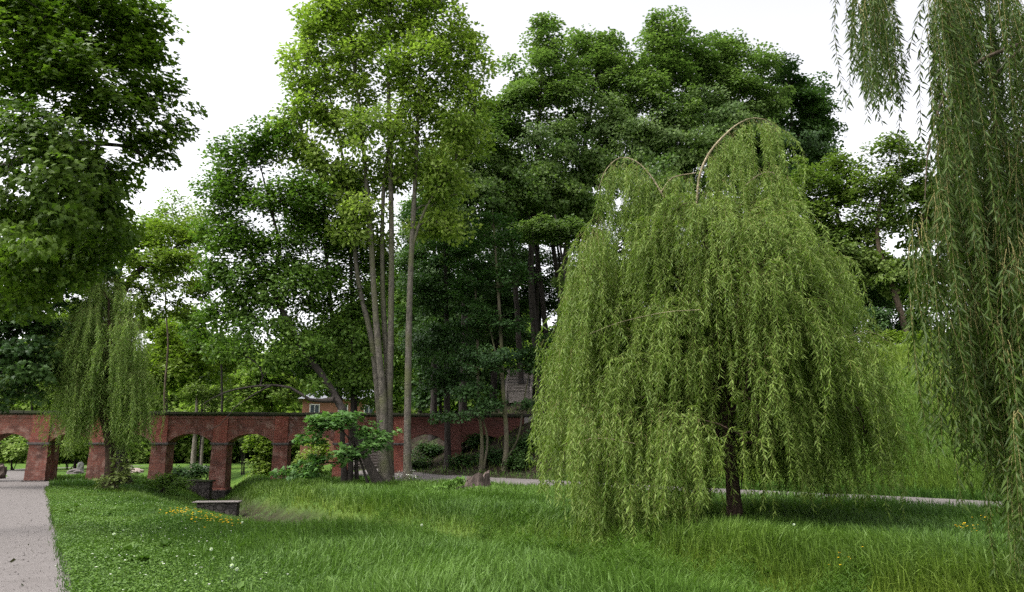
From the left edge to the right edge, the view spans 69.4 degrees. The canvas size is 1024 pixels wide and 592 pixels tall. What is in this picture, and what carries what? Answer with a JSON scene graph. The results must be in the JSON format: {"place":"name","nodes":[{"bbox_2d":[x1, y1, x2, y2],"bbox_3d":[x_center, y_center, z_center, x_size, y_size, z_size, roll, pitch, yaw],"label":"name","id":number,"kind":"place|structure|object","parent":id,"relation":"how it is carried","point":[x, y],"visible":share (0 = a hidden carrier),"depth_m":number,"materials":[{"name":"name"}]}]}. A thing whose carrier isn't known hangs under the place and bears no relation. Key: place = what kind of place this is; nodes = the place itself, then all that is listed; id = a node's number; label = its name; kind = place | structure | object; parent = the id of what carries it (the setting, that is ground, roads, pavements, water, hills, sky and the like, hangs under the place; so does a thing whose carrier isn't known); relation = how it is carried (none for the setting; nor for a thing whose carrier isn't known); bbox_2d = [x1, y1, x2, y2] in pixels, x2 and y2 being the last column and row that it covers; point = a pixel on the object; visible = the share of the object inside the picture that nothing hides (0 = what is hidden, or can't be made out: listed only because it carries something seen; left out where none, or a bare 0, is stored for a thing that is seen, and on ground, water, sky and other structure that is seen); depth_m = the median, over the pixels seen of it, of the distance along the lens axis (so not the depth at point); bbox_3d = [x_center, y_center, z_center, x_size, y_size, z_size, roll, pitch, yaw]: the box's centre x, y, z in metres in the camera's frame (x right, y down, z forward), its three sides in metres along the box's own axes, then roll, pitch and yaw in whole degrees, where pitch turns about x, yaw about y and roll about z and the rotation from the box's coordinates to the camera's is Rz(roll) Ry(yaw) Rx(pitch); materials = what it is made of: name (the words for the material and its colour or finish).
{"place":"outdoors","nodes":[
{"label":"outdoors","id":0,"kind":"place"},
{"bbox_2d":[16,481,48,482],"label":"gravel path","id":1,"kind":"structure","parent":0,"point":[35,482],"depth_m":37.92,"materials":[{"name":"beige gravel"}]},
{"bbox_2d":[0,467,72,591],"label":"gravel path","id":2,"kind":"structure","parent":0,"point":[14,532],"depth_m":13.49,"materials":[{"name":"grey gravel"}]},
{"bbox_2d":[0,0,1023,352],"label":"sky","id":3,"kind":"structure","parent":0,"point":[227,61],"materials":[{"name":"white"}]},
{"bbox_2d":[1,335,1023,591],"bbox_3d":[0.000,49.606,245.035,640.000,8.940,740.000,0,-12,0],"label":"ground","id":4,"kind":"structure","parent":0,"point":[237,478],"depth_m":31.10,"materials":[{"name":"green plant"}]},
{"bbox_2d":[0,463,6,478],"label":"garden stone","id":5,"kind":"object","parent":4,"relation":"on","point":[3,470],"visible":0.94,"depth_m":43.68,"materials":[{"name":"grey stone"}]},
{"bbox_2d":[0,434,28,469],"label":"park shrub","id":6,"kind":"object","parent":4,"relation":"on","point":[18,448],"visible":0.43,"depth_m":61.93,"materials":[{"name":"green plant"}]},
{"bbox_2d":[0,396,36,460],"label":"valley tree","id":7,"kind":"object","parent":4,"relation":"on","point":[13,408],"depth_m":103.41,"materials":[{"name":"green plant"}]},
{"bbox_2d":[0,314,66,410],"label":"pale tree","id":8,"kind":"object","parent":4,"relation":"on","point":[31,403],"visible":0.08,"depth_m":59.32,"materials":[{"name":"green plant"}]},
{"bbox_2d":[0,331,87,462],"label":"valley tree","id":9,"kind":"object","parent":4,"relation":"on","point":[27,406],"visible":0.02,"depth_m":99.10,"materials":[{"name":"green plant"}]},
{"bbox_2d":[0,182,120,413],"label":"maple tree","id":10,"kind":"object","parent":4,"relation":"on","point":[26,365],"visible":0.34,"depth_m":33.02,"materials":[{"name":"green plant"}]},
{"bbox_2d":[58,437,89,469],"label":"park shrub","id":11,"kind":"object","parent":4,"relation":"on","point":[80,456],"visible":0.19,"depth_m":65.99,"materials":[{"name":"green plant"}]},
{"bbox_2d":[66,468,84,473],"bbox_3d":[-31.613,12.697,53.546,1.225,0.436,0.837,0,-12,0],"label":"garden stone","id":12,"kind":"object","parent":4,"relation":"on","point":[74,471],"visible":0.91,"depth_m":53.27,"materials":[{"name":"grey stone"}]},
{"bbox_2d":[76,462,83,470],"bbox_3d":[-35.236,13.928,60.470,0.587,0.870,0.660,0,-12,0],"label":"garden stone","id":13,"kind":"object","parent":4,"relation":"on","point":[80,465],"visible":0.84,"depth_m":60.27,"materials":[{"name":"grey stone"}]},
{"bbox_2d":[32,269,168,487],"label":"weeping willow","id":14,"kind":"object","parent":4,"relation":"on","point":[104,366],"visible":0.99,"depth_m":33.77,"materials":[{"name":"green plant"}]},
{"bbox_2d":[0,0,207,327],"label":"maple tree","id":15,"kind":"object","parent":4,"relation":"on","point":[81,226],"visible":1,"depth_m":14.20,"materials":[{"name":"green plant"}]},
{"bbox_2d":[51,298,162,468],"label":"pale tree","id":16,"kind":"object","parent":4,"relation":"on","point":[75,465],"visible":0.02,"depth_m":69.22,"materials":[{"name":"green plant"}]},
{"bbox_2d":[93,454,140,492],"bbox_3d":[-17.323,7.809,32.419,1.608,1.765,1.804,-9,-15,36],"label":"elder bush","id":17,"kind":"object","parent":4,"relation":"on","point":[118,476],"visible":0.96,"depth_m":32.37,"materials":[{"name":"green plant"}]},
{"bbox_2d":[130,468,143,472],"bbox_3d":[-28.812,13.321,56.487,1.703,0.422,1.048,0,-12,0],"label":"garden stone","id":18,"kind":"object","parent":4,"relation":"on","point":[139,470],"visible":0.45,"depth_m":56.22,"materials":[{"name":"white stone"}]},
{"bbox_2d":[61,212,227,483],"bbox_3d":[-19.636,2.504,38.634,9.257,14.686,4.674,0,-12,0],"label":"robinia tree","id":19,"kind":"object","parent":4,"relation":"on","point":[156,244],"visible":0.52,"depth_m":38.93,"materials":[{"name":"green plant"}]},
{"bbox_2d":[35,495,266,589],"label":"daisy flowers","id":20,"kind":"object","parent":4,"relation":"on","point":[141,536],"visible":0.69,"depth_m":10.32,"materials":[{"name":"white plant"}]},
{"bbox_2d":[126,345,208,463],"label":"valley tree","id":21,"kind":"object","parent":4,"relation":"on","point":[179,457],"visible":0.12,"depth_m":98.78,"materials":[{"name":"green plant"}]},
{"bbox_2d":[139,470,195,494],"bbox_3d":[-16.526,9.076,35.811,2.850,1.277,1.701,-5,-13,21],"label":"ivy bush","id":22,"kind":"object","parent":4,"relation":"on","point":[161,481],"visible":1,"depth_m":35.59,"materials":[{"name":"green plant"}]},
{"bbox_2d":[122,187,216,410],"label":"birch tree","id":23,"kind":"object","parent":4,"relation":"on","point":[159,210],"visible":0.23,"depth_m":60.08,"materials":[{"name":"green plant"}]},
{"bbox_2d":[136,315,241,411],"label":"pale tree","id":24,"kind":"object","parent":4,"relation":"on","point":[178,367],"visible":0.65,"depth_m":60.93,"materials":[{"name":"green plant"}]},
{"bbox_2d":[172,462,209,479],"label":"park shrub","id":25,"kind":"object","parent":4,"relation":"on","point":[195,472],"visible":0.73,"depth_m":44.55,"materials":[{"name":"green plant"}]},
{"bbox_2d":[168,480,215,499],"bbox_3d":[-16.961,10.330,38.988,2.400,1.250,0.560,0,-12,0],"label":"stone planter","id":26,"kind":"object","parent":4,"relation":"on","point":[203,488],"visible":0.39,"depth_m":38.83,"materials":[{"name":"grey stone"}]},
{"bbox_2d":[135,303,254,466],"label":"pale tree","id":27,"kind":"object","parent":4,"relation":"on","point":[231,365],"visible":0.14,"depth_m":74.03,"materials":[{"name":"green plant"}]},
{"bbox_2d":[159,507,238,525],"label":"buttercup flowers","id":28,"kind":"object","parent":4,"relation":"on","point":[201,515],"visible":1,"depth_m":15.96,"materials":[{"name":"yellow plant"}]},
{"bbox_2d":[167,379,235,471],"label":"lime tree","id":29,"kind":"object","parent":4,"relation":"on","point":[196,395],"visible":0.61,"depth_m":57.22,"materials":[{"name":"green plant"}]},
{"bbox_2d":[168,361,261,409],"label":"pale tree","id":30,"kind":"object","parent":4,"relation":"on","point":[185,401],"visible":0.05,"depth_m":88.40,"materials":[{"name":"green plant"}]},
{"bbox_2d":[168,346,264,462],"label":"valley tree","id":31,"kind":"object","parent":4,"relation":"on","point":[237,451],"visible":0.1,"depth_m":99.05,"materials":[{"name":"green plant"}]},
{"bbox_2d":[192,500,241,515],"bbox_3d":[-12.258,9.096,30.713,1.860,1.130,0.700,2,-12,-8],"label":"stone headwall","id":32,"kind":"object","parent":4,"relation":"on","point":[229,507],"visible":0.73,"depth_m":30.56,"materials":[{"name":"grey stone"}]},
{"bbox_2d":[174,305,268,411],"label":"pale tree","id":33,"kind":"object","parent":4,"relation":"on","point":[222,338],"visible":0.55,"depth_m":56.06,"materials":[{"name":"green plant"}]},
{"bbox_2d":[237,435,255,474],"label":"park shrub","id":34,"kind":"object","parent":4,"relation":"on","point":[242,442],"visible":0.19,"depth_m":58.53,"materials":[{"name":"green plant"}]},
{"bbox_2d":[240,434,272,477],"bbox_3d":[-15.388,9.939,46.012,3.100,3.519,2.623,0,-12,0],"label":"park shrub","id":35,"kind":"object","parent":4,"relation":"on","point":[264,447],"visible":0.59,"depth_m":45.51,"materials":[{"name":"green plant"}]},
{"bbox_2d":[206,350,313,412],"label":"pale tree","id":36,"kind":"object","parent":4,"relation":"on","point":[267,399],"visible":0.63,"depth_m":79.79,"materials":[{"name":"green plant"}]},
{"bbox_2d":[0,410,544,499],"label":"brick bridge","id":37,"kind":"structure","parent":4,"relation":"on","point":[279,430],"depth_m":40.74,"materials":[{"name":"brick"}]},
{"bbox_2d":[250,399,302,462],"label":"valley tree","id":38,"kind":"object","parent":4,"relation":"on","point":[297,407],"visible":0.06,"depth_m":98.59,"materials":[{"name":"green plant"}]},
{"bbox_2d":[184,111,384,483],"bbox_3d":[-11.023,-0.069,36.190,10.575,18.818,4.229,0,-12,0],"label":"maple tree","id":39,"kind":"object","parent":4,"relation":"on","point":[274,280],"visible":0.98,"depth_m":36.20,"materials":[{"name":"green plant"}]},
{"bbox_2d":[3,392,565,585],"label":"leaf litter","id":40,"kind":"object","parent":4,"relation":"on","point":[12,560],"visible":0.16,"depth_m":39.69,"materials":[{"name":"brown plant"}]},
{"bbox_2d":[260,325,344,408],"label":"pale tree","id":41,"kind":"object","parent":4,"relation":"on","point":[287,404],"visible":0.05,"depth_m":87.59,"materials":[{"name":"green plant"}]},
{"bbox_2d":[291,438,332,473],"bbox_3d":[-12.155,10.029,45.406,2.167,2.860,3.342,-8,-14,35],"label":"park shrub","id":42,"kind":"object","parent":4,"relation":"on","point":[320,447],"visible":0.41,"depth_m":45.38,"materials":[{"name":"green plant"}]},
{"bbox_2d":[264,175,400,481],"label":"maple tree","id":43,"kind":"object","parent":4,"relation":"on","point":[355,382],"visible":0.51,"depth_m":37.46,"materials":[{"name":"green plant"}]},
{"bbox_2d":[296,358,368,400],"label":"pale tree","id":44,"kind":"object","parent":4,"relation":"on","point":[330,377],"depth_m":98.38,"materials":[{"name":"green plant"}]},
{"bbox_2d":[269,410,402,483],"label":"maple sapling","id":45,"kind":"object","parent":4,"relation":"on","point":[334,421],"visible":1,"depth_m":32.53,"materials":[{"name":"green plant"}]},
{"bbox_2d":[298,389,375,466],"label":"brick house","id":46,"kind":"structure","parent":4,"relation":"on","point":[317,407],"depth_m":75.05,"materials":[{"name":"brick"}]},
{"bbox_2d":[309,404,319,411],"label":"window","id":47,"kind":"structure","parent":46,"relation":"in","point":[313,407],"depth_m":74.90,"materials":[{"name":"white paint"}]},
{"bbox_2d":[364,405,372,412],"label":"window","id":48,"kind":"structure","parent":46,"relation":"in","point":[368,410],"depth_m":76.14,"materials":[{"name":"grey glass"}]},
{"bbox_2d":[291,352,401,459],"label":"valley tree","id":49,"kind":"object","parent":4,"relation":"on","point":[298,445],"visible":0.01,"depth_m":99.77,"materials":[{"name":"green plant"}]},
{"bbox_2d":[262,0,444,482],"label":"ash tree","id":50,"kind":"object","parent":4,"relation":"on","point":[337,22],"visible":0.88,"depth_m":38.04,"materials":[{"name":"green plant"}]},
{"bbox_2d":[358,435,377,469],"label":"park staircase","id":51,"kind":"structure","parent":4,"relation":"on","point":[373,455],"depth_m":47.26,"materials":[{"name":"stone"}]},
{"bbox_2d":[335,299,413,379],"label":"pale tree","id":52,"kind":"object","parent":4,"relation":"on","point":[371,363],"depth_m":83.40,"materials":[{"name":"green plant"}]},
{"bbox_2d":[355,269,418,409],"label":"pale tree","id":53,"kind":"object","parent":4,"relation":"on","point":[398,384],"visible":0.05,"depth_m":60.69,"materials":[{"name":"green plant"}]},
{"bbox_2d":[361,192,430,412],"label":"maple tree","id":54,"kind":"object","parent":4,"relation":"on","point":[399,356],"visible":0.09,"depth_m":59.03,"materials":[{"name":"green plant"}]},
{"bbox_2d":[393,470,424,481],"bbox_3d":[-4.712,8.501,34.521,2.060,0.773,1.116,0,-12,0],"label":"cow parsley","id":55,"kind":"object","parent":4,"relation":"on","point":[408,477],"visible":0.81,"depth_m":34.59,"materials":[{"name":"white plant"}]},
{"bbox_2d":[393,368,442,412],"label":"valley tree","id":56,"kind":"object","parent":4,"relation":"on","point":[400,408],"depth_m":103.50,"materials":[{"name":"green plant"}]},
{"bbox_2d":[412,454,432,469],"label":"bush","id":57,"kind":"object","parent":4,"relation":"on","point":[418,464],"visible":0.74,"depth_m":43.12,"materials":[{"name":"green plant"}]},
{"bbox_2d":[411,442,443,459],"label":"bush","id":58,"kind":"object","parent":4,"relation":"on","point":[428,449],"visible":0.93,"depth_m":44.99,"materials":[{"name":"green plant"}]},
{"bbox_2d":[387,145,488,440],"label":"maple tree","id":59,"kind":"object","parent":4,"relation":"on","point":[404,265],"visible":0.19,"depth_m":50.42,"materials":[{"name":"green plant"}]},
{"bbox_2d":[379,0,500,480],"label":"ash tree","id":60,"kind":"object","parent":4,"relation":"on","point":[440,186],"visible":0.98,"depth_m":38.29,"materials":[{"name":"green plant"}]},
{"bbox_2d":[394,190,486,469],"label":"slim tree","id":61,"kind":"object","parent":4,"relation":"on","point":[428,339],"visible":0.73,"depth_m":41.86,"materials":[{"name":"green plant"}]},
{"bbox_2d":[425,470,493,490],"bbox_3d":[-1.942,7.358,28.847,3.120,1.102,1.583,1,-12,-6],"label":"tree stump","id":62,"kind":"object","parent":4,"relation":"on","point":[477,479],"visible":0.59,"depth_m":28.79,"materials":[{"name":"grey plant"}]},
{"bbox_2d":[446,451,478,469],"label":"bush","id":63,"kind":"object","parent":4,"relation":"on","point":[458,459],"visible":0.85,"depth_m":39.96,"materials":[{"name":"green plant"}]},
{"bbox_2d":[386,246,549,412],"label":"pale tree","id":64,"kind":"object","parent":4,"relation":"on","point":[419,398],"visible":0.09,"depth_m":55.78,"materials":[{"name":"green plant"}]},
{"bbox_2d":[428,257,508,471],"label":"slim tree","id":65,"kind":"object","parent":4,"relation":"on","point":[482,406],"visible":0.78,"depth_m":39.09,"materials":[{"name":"green plant"}]},
{"bbox_2d":[397,89,542,446],"bbox_3d":[-2.460,-2.487,46.328,9.188,23.625,6.311,0,-12,0],"label":"maple tree","id":66,"kind":"object","parent":4,"relation":"on","point":[483,183],"visible":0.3,"depth_m":46.27,"materials":[{"name":"green plant"}]},
{"bbox_2d":[461,433,491,450],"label":"bush","id":67,"kind":"object","parent":4,"relation":"on","point":[473,443],"visible":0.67,"depth_m":42.14,"materials":[{"name":"green plant"}]},
{"bbox_2d":[428,310,529,412],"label":"valley tree","id":68,"kind":"object","parent":4,"relation":"on","point":[454,404],"visible":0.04,"depth_m":102.74,"materials":[{"name":"green plant"}]},
{"bbox_2d":[474,445,509,466],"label":"bush","id":69,"kind":"object","parent":4,"relation":"on","point":[495,457],"visible":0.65,"depth_m":38.80,"materials":[{"name":"green plant"}]},
{"bbox_2d":[456,145,534,398],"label":"maple tree","id":70,"kind":"object","parent":4,"relation":"on","point":[509,341],"visible":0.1,"depth_m":54.30,"materials":[{"name":"green plant"}]},
{"bbox_2d":[444,210,552,470],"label":"slim tree","id":71,"kind":"object","parent":4,"relation":"on","point":[497,357],"visible":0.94,"depth_m":39.29,"materials":[{"name":"green plant"}]},
{"bbox_2d":[484,181,538,383],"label":"maple tree","id":72,"kind":"object","parent":4,"relation":"on","point":[518,336],"visible":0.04,"depth_m":51.65,"materials":[{"name":"brown plant"}]},
{"bbox_2d":[501,447,535,471],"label":"bush","id":73,"kind":"object","parent":4,"relation":"on","point":[516,462],"visible":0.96,"depth_m":37.48,"materials":[{"name":"green plant"}]},
{"bbox_2d":[505,369,532,404],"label":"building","id":74,"kind":"structure","parent":4,"relation":"on","point":[514,390],"depth_m":50.14,"materials":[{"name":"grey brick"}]},
{"bbox_2d":[46,361,1002,591],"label":"clover","id":75,"kind":"object","parent":4,"relation":"on","point":[76,521],"visible":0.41,"depth_m":11.21,"materials":[{"name":"green plant"}]},
{"bbox_2d":[497,322,554,397],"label":"valley tree","id":76,"kind":"object","parent":4,"relation":"on","point":[549,327],"visible":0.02,"depth_m":100.09,"materials":[{"name":"green plant"}]},
{"bbox_2d":[509,429,545,453],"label":"bush","id":77,"kind":"object","parent":4,"relation":"on","point":[522,443],"visible":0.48,"depth_m":38.87,"materials":[{"name":"green plant"}]},
{"bbox_2d":[501,331,555,463],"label":"slim tree","id":78,"kind":"object","parent":4,"relation":"on","point":[526,405],"visible":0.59,"depth_m":39.20,"materials":[{"name":"green plant"}]},
{"bbox_2d":[60,451,1004,591],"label":"broad weeds","id":79,"kind":"object","parent":4,"relation":"on","point":[131,545],"visible":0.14,"depth_m":11.55,"materials":[{"name":"green plant"}]},
{"bbox_2d":[477,197,593,271],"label":"maple tree","id":80,"kind":"object","parent":4,"relation":"on","point":[523,255],"visible":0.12,"depth_m":50.39,"materials":[{"name":"green plant"}]},
{"bbox_2d":[532,243,538,395],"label":"maple tree","id":81,"kind":"object","parent":4,"relation":"on","point":[536,302],"depth_m":55.96,"materials":[{"name":"brown plant"}]},
{"bbox_2d":[477,10,599,403],"bbox_3d":[1.358,-6.271,47.794,8.995,26.574,5.792,0,-12,0],"label":"maple tree","id":82,"kind":"object","parent":4,"relation":"on","point":[538,176],"visible":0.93,"depth_m":47.98,"materials":[{"name":"green plant"}]},
{"bbox_2d":[506,240,575,354],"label":"maple tree","id":83,"kind":"object","parent":4,"relation":"on","point":[550,309],"visible":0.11,"depth_m":60.84,"materials":[{"name":"green plant"}]},
{"bbox_2d":[534,221,549,387],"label":"maple tree","id":84,"kind":"object","parent":4,"relation":"on","point":[542,295],"visible":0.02,"depth_m":54.04,"materials":[{"name":"brown plant"}]},
{"bbox_2d":[536,200,589,313],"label":"maple tree","id":85,"kind":"object","parent":4,"relation":"on","point":[554,256],"visible":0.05,"depth_m":51.54,"materials":[{"name":"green plant"}]},
{"bbox_2d":[506,212,620,395],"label":"maple tree","id":86,"kind":"object","parent":4,"relation":"on","point":[554,230],"visible":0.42,"depth_m":43.33,"materials":[{"name":"green plant"}]},
{"bbox_2d":[523,23,651,393],"bbox_3d":[5.173,-6.553,49.914,9.538,26.401,7.114,0,-12,0],"label":"maple tree","id":87,"kind":"object","parent":4,"relation":"on","point":[600,52],"visible":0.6,"depth_m":50.36,"materials":[{"name":"green plant"}]},
{"bbox_2d":[368,490,879,591],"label":"horsetail","id":88,"kind":"object","parent":4,"relation":"on","point":[624,554],"visible":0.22,"depth_m":10.16},
{"bbox_2d":[523,158,740,313],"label":"maple tree","id":89,"kind":"object","parent":4,"relation":"on","point":[549,287],"visible":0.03,"depth_m":59.56,"materials":[{"name":"green plant"}]},
{"bbox_2d":[583,5,734,334],"bbox_3d":[10.188,-7.900,50.069,10.823,26.594,9.046,0,-12,0],"label":"maple tree","id":90,"kind":"object","parent":4,"relation":"on","point":[672,54],"visible":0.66,"depth_m":50.69,"materials":[{"name":"green plant"}]},
{"bbox_2d":[650,28,796,315],"bbox_3d":[14.870,-7.510,51.694,10.869,25.652,7.310,7,-14,-30],"label":"maple tree","id":91,"kind":"object","parent":4,"relation":"on","point":[723,110],"visible":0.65,"depth_m":52.98,"materials":[{"name":"green plant"}]},
{"bbox_2d":[525,117,928,557],"bbox_3d":[4.910,0.489,17.956,10.476,10.442,8.043,4,-12,-18],"label":"weeping willow","id":92,"kind":"object","parent":4,"relation":"on","point":[757,274],"visible":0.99,"depth_m":15.99,"materials":[{"name":"green plant"}]},
{"bbox_2d":[726,51,848,216],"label":"maple tree","id":93,"kind":"object","parent":4,"relation":"on","point":[812,130],"visible":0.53,"depth_m":54.90,"materials":[{"name":"green plant"}]},
{"bbox_2d":[823,280,860,335],"bbox_3d":[16.784,1.236,39.619,3.762,4.196,2.603,0,-12,0],"label":"hedge shrub","id":94,"kind":"object","parent":4,"relation":"on","point":[848,311],"visible":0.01,"depth_m":39.22,"materials":[{"name":"green plant"}]},
{"bbox_2d":[784,148,900,289],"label":"chestnut tree","id":95,"kind":"object","parent":4,"relation":"on","point":[847,237],"visible":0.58,"depth_m":43.78,"materials":[{"name":"green plant"}]},
{"bbox_2d":[840,130,941,342],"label":"chestnut tree","id":96,"kind":"object","parent":4,"relation":"on","point":[890,187],"visible":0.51,"depth_m":42.62,"materials":[{"name":"green plant"}]},
{"bbox_2d":[841,286,946,344],"bbox_3d":[21.142,1.188,42.634,7.760,4.413,4.382,3,-12,-13],"label":"hedge shrub","id":97,"kind":"object","parent":4,"relation":"on","point":[882,317],"visible":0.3,"depth_m":41.84,"materials":[{"name":"green plant"}]},
{"bbox_2d":[849,326,945,346],"bbox_3d":[20.711,2.377,39.247,6.699,1.629,1.910,0,-12,0],"label":"hedge shrub","id":98,"kind":"object","parent":4,"relation":"on","point":[892,335],"visible":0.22,"depth_m":39.27,"materials":[{"name":"green plant"}]},
{"bbox_2d":[852,258,945,319],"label":"chestnut tree","id":99,"kind":"object","parent":4,"relation":"on","point":[893,301],"visible":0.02,"depth_m":60.83,"materials":[{"name":"green plant"}]},
{"bbox_2d":[868,283,935,328],"bbox_3d":[24.298,1.336,45.720,4.524,5.133,2.734,0,-12,0],"label":"hedge shrub","id":100,"kind":"object","parent":4,"relation":"on","point":[902,294],"visible":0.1,"depth_m":46.10,"materials":[{"name":"green plant"}]},
{"bbox_2d":[830,0,1023,589],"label":"weeping willow","id":101,"kind":"object","parent":4,"relation":"on","point":[979,245],"visible":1,"depth_m":8.32,"materials":[{"name":"green plant"}]},
{"bbox_2d":[359,469,1000,507],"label":"gravel path","id":102,"kind":"structure","parent":0,"point":[425,476],"depth_m":33.64,"materials":[{"name":"grey gravel"}]}
]}

